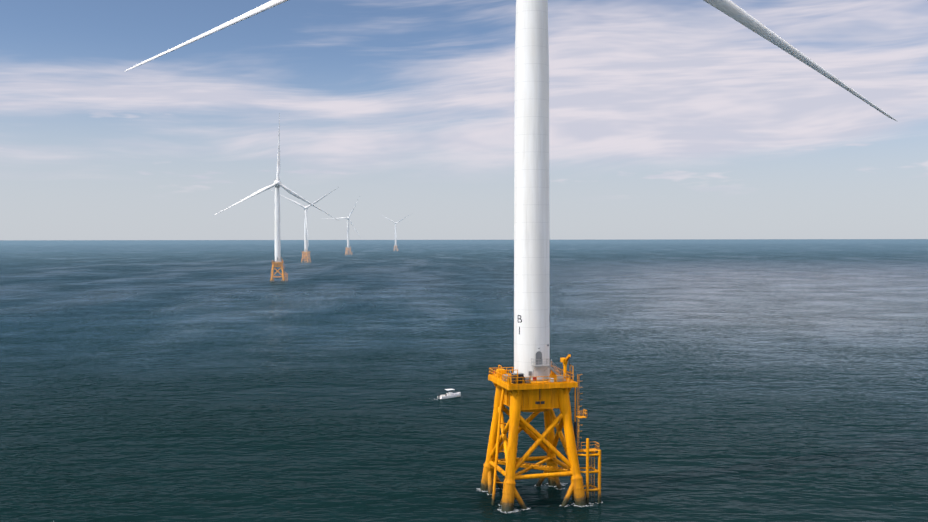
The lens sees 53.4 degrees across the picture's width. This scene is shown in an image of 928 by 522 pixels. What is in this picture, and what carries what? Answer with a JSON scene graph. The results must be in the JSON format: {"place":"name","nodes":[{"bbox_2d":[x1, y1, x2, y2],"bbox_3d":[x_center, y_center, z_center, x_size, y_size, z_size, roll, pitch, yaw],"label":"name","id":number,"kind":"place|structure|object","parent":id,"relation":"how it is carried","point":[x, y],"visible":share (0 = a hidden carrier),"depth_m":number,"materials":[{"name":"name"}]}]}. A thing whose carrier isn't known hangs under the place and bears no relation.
{"place":"outdoors","nodes":[
{"label":"outdoors","id":0,"kind":"place"},
{"bbox_2d":[0,239,927,521],"bbox_3d":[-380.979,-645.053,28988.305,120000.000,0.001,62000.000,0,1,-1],"label":"sea","id":1,"kind":"structure","parent":0,"point":[714,379],"depth_m":287.54,"materials":[{"name":"liquid"}]},
{"bbox_2d":[215,112,338,281],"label":"wind turbine","id":2,"kind":"object","parent":1,"relation":"in","point":[277,185],"visible":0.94,"depth_m":944.61,"materials":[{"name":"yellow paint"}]},
{"bbox_2d":[271,188,336,262],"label":"wind turbine","id":3,"kind":"object","parent":1,"relation":"in","point":[305,252],"visible":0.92,"depth_m":1692.27,"materials":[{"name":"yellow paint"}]},
{"bbox_2d":[327,202,361,254],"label":"wind turbine","id":4,"kind":"object","parent":1,"relation":"in","point":[348,247],"visible":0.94,"depth_m":2499.01,"materials":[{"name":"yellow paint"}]},
{"bbox_2d":[385,214,410,250],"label":"wind turbine","id":5,"kind":"object","parent":1,"relation":"in","point":[395,245],"visible":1,"depth_m":3315.14,"materials":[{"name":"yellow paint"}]},
{"bbox_2d":[273,281,602,511],"bbox_3d":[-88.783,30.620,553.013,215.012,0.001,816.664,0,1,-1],"label":"sea foam","id":6,"kind":"object","parent":1,"relation":"on","point":[535,485],"visible":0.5,"depth_m":151.23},
{"bbox_2d":[437,389,460,398],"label":"console boat","id":7,"kind":"object","parent":1,"relation":"on","point":[451,394],"visible":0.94,"depth_m":253.41,"materials":[{"name":"white plastic"}]},
{"bbox_2d":[124,0,896,511],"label":"wind turbine","id":8,"kind":"object","parent":1,"relation":"in","point":[534,380],"visible":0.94,"depth_m":152.39,"materials":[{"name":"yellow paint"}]},
{"bbox_2d":[0,0,927,239],"label":"sky","id":9,"kind":"structure","parent":0,"point":[669,119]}
]}

